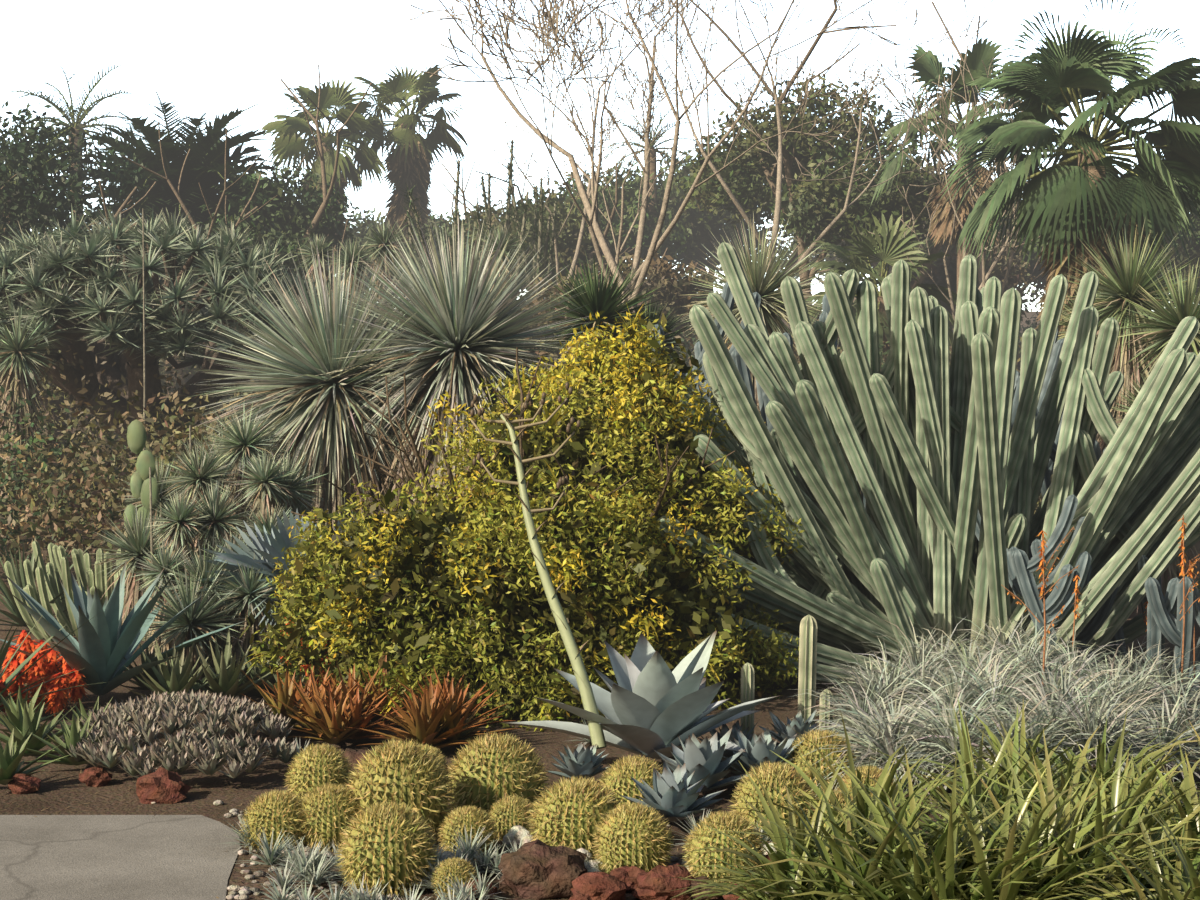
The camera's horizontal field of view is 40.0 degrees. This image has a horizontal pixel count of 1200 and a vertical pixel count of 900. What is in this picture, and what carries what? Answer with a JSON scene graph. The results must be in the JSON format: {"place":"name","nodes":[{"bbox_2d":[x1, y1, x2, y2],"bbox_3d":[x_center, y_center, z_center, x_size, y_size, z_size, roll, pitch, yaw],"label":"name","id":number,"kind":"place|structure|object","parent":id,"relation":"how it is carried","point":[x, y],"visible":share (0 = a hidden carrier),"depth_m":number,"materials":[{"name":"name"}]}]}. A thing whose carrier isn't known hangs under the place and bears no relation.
{"place":"outdoors","nodes":[
{"label":"outdoors","id":0,"kind":"place"},
{"bbox_2d":[0,815,239,899],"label":"paved path","id":1,"kind":"structure","parent":0,"point":[114,857],"depth_m":6.86,"materials":[{"name":"concrete"}]},
{"bbox_2d":[0,311,1199,899],"bbox_3d":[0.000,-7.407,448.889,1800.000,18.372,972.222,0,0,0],"label":"ground","id":2,"kind":"structure","parent":0,"point":[56,793],"depth_m":8.65,"materials":[{"name":"soil"}]},
{"bbox_2d":[4,419,159,641],"bbox_3d":[-4.237,0.712,14.528,1.607,1.947,1.447,0,0,16],"label":"cactus","id":3,"kind":"object","parent":2,"relation":"on","point":[49,585],"visible":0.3,"depth_m":14.01,"materials":[{"name":"green plant"}]},
{"bbox_2d":[0,203,328,519],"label":"dragon tree","id":4,"kind":"object","parent":2,"relation":"on","point":[217,261],"depth_m":23.53,"materials":[{"name":"green plant"}]},
{"bbox_2d":[142,208,191,653],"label":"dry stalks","id":5,"kind":"object","parent":2,"relation":"on","point":[144,417],"visible":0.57,"depth_m":18.99,"materials":[{"name":"brown plant"}]},
{"bbox_2d":[53,688,301,777],"bbox_3d":[-2.359,1.504,9.200,1.362,0.331,2.359,0,0,-11],"label":"succulent mound","id":6,"kind":"object","parent":2,"relation":"on","point":[178,712],"visible":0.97,"depth_m":8.61,"materials":[{"name":"grey plant"}]},
{"bbox_2d":[0,628,520,784],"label":"aloes","id":7,"kind":"object","parent":2,"relation":"on","point":[335,714],"visible":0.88,"depth_m":9.51,"materials":[{"name":"green plant"}]},
{"bbox_2d":[8,686,771,899],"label":"lava rocks","id":8,"kind":"object","parent":2,"relation":"on","point":[538,869],"visible":0.54,"depth_m":6.24,"materials":[{"name":"brown stone"}]},
{"bbox_2d":[0,538,825,821],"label":"agaves","id":9,"kind":"object","parent":2,"relation":"on","point":[651,705],"visible":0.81,"depth_m":8.57,"materials":[{"name":"green plant"}]},
{"bbox_2d":[151,800,768,899],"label":"pebbles","id":10,"kind":"object","parent":2,"relation":"on","point":[244,892],"visible":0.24,"depth_m":6.51,"materials":[{"name":"stone"}]},
{"bbox_2d":[397,137,565,394],"bbox_3d":[-2.221,-3.663,38.619,2.722,7.720,6.908,0,0,20],"label":"cacti","id":11,"kind":"object","parent":2,"relation":"on","point":[508,194],"depth_m":38.49,"materials":[{"name":"plant"}]},
{"bbox_2d":[240,303,805,731],"bbox_3d":[-0.126,0.574,11.754,4.402,3.263,4.020,0,0,0],"label":"yellow bush","id":12,"kind":"object","parent":2,"relation":"on","point":[638,356],"depth_m":10.73,"materials":[{"name":"yellow plant"}]},
{"bbox_2d":[470,382,606,748],"bbox_3d":[-0.268,0.578,8.810,0.971,1.907,0.450,0,0,34],"label":"agave flower stalk","id":13,"kind":"object","parent":2,"relation":"on","point":[597,736],"visible":1,"depth_m":8.72,"materials":[{"name":"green plant"}]},
{"bbox_2d":[246,738,906,896],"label":"golden barrels","id":14,"kind":"object","parent":2,"relation":"on","point":[392,843],"visible":0.43,"depth_m":6.97,"materials":[{"name":"plant"}]},
{"bbox_2d":[239,728,914,896],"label":"cactus spines","id":15,"kind":"object","parent":2,"relation":"on","point":[426,750],"visible":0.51,"depth_m":6.98},
{"bbox_2d":[221,718,943,899],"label":"small succulents","id":16,"kind":"object","parent":2,"relation":"on","point":[314,867],"visible":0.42,"depth_m":6.47,"materials":[{"name":"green plant"}]},
{"bbox_2d":[0,61,1172,401],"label":"fronds","id":17,"kind":"object","parent":2,"relation":"on","point":[1082,159],"visible":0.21,"depth_m":40.31,"materials":[{"name":"plant"}]},
{"bbox_2d":[0,64,699,316],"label":"palm pinnate leaves","id":18,"kind":"object","parent":17,"relation":"attached to","point":[175,150],"visible":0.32,"depth_m":46.67,"materials":[{"name":"green plant"}]},
{"bbox_2d":[1,0,1171,474],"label":"tree trunks","id":19,"kind":"object","parent":2,"relation":"on","point":[787,162],"visible":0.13,"depth_m":44.80,"materials":[{"name":"brown plant"}]},
{"bbox_2d":[415,825,775,889],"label":"rocks","id":20,"kind":"object","parent":2,"relation":"on","point":[516,833],"visible":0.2,"depth_m":6.98,"materials":[{"name":"grey stone"}]},
{"bbox_2d":[0,73,1199,576],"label":"foliage","id":21,"kind":"object","parent":2,"relation":"on","point":[710,205],"visible":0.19,"depth_m":43.04,"materials":[{"name":"green plant"}]},
{"bbox_2d":[0,244,1199,691],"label":"yucca skirts","id":22,"kind":"object","parent":2,"relation":"on","point":[346,480],"visible":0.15,"depth_m":14.32,"materials":[{"name":"brown plant"}]},
{"bbox_2d":[0,213,1199,672],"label":"yucca","id":23,"kind":"object","parent":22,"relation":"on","point":[446,311],"depth_m":14.32,"materials":[{"name":"green plant"}]},
{"bbox_2d":[0,517,1199,715],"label":"orange-red flowers","id":24,"kind":"object","parent":2,"relation":"on","point":[38,670],"visible":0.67,"depth_m":10.82,"materials":[{"name":"plant"}]},
{"bbox_2d":[0,515,1199,717],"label":"flower stalks","id":25,"kind":"object","parent":2,"relation":"on","point":[1183,616],"visible":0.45,"depth_m":10.36,"materials":[{"name":"orange plant"}]},
{"bbox_2d":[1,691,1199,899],"bbox_3d":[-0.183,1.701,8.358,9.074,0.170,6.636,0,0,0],"label":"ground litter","id":26,"kind":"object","parent":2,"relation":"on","point":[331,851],"visible":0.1,"depth_m":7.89,"materials":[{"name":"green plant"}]},
{"bbox_2d":[195,0,1199,642],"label":"fan palm leaves","id":27,"kind":"object","parent":2,"relation":"on","point":[1151,194],"visible":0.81,"depth_m":26.02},
{"bbox_2d":[302,141,1148,370],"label":"palm skirts","id":28,"kind":"object","parent":2,"relation":"on","point":[401,173],"visible":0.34,"depth_m":39.74,"materials":[{"name":"brown plant"}]},
{"bbox_2d":[409,0,1130,320],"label":"bare trees","id":29,"kind":"object","parent":2,"relation":"on","point":[595,230],"visible":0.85,"depth_m":30.58,"materials":[{"name":"brown plant"}]},
{"bbox_2d":[740,615,832,740],"bbox_3d":[1.111,1.315,9.317,0.189,0.768,0.889,0,0,40],"label":"small columnar cacti","id":30,"kind":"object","parent":2,"relation":"on","point":[807,653],"depth_m":9.30,"materials":[{"name":"green plant"}]},
{"bbox_2d":[615,282,1064,509],"bbox_3d":[2.327,0.034,15.650,4.424,3.177,4.083,0,0,0],"label":"columnar cactus","id":31,"kind":"object","parent":2,"relation":"on","point":[739,362],"visible":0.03,"depth_m":14.62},
{"bbox_2d":[627,242,1199,686],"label":"candelabra cactus","id":32,"kind":"object","parent":2,"relation":"on","point":[941,462],"visible":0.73,"depth_m":11.91,"materials":[{"name":"green plant"}]},
{"bbox_2d":[656,696,1199,899],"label":"green strap leaves","id":33,"kind":"object","parent":2,"relation":"on","point":[1103,831],"visible":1,"depth_m":5.52,"materials":[{"name":"green plant"}]},
{"bbox_2d":[781,613,1199,806],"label":"silver grass","id":34,"kind":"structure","parent":2,"relation":"on","point":[894,707],"depth_m":8.93,"materials":[{"name":"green plant"}]},
{"bbox_2d":[889,377,1163,553],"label":"cactus stems","id":35,"kind":"object","parent":2,"relation":"on","point":[1047,479],"visible":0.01,"depth_m":13.90,"materials":[{"name":"green plant"}]},
{"bbox_2d":[975,494,1199,708],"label":"blue cactus","id":36,"kind":"object","parent":2,"relation":"on","point":[1162,620],"visible":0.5,"depth_m":11.37,"materials":[{"name":"blue plant"}]},
{"bbox_2d":[0,0,1199,310],"label":"sky","id":37,"kind":"structure","parent":0,"point":[211,57],"materials":[{"name":"white"}]}
]}

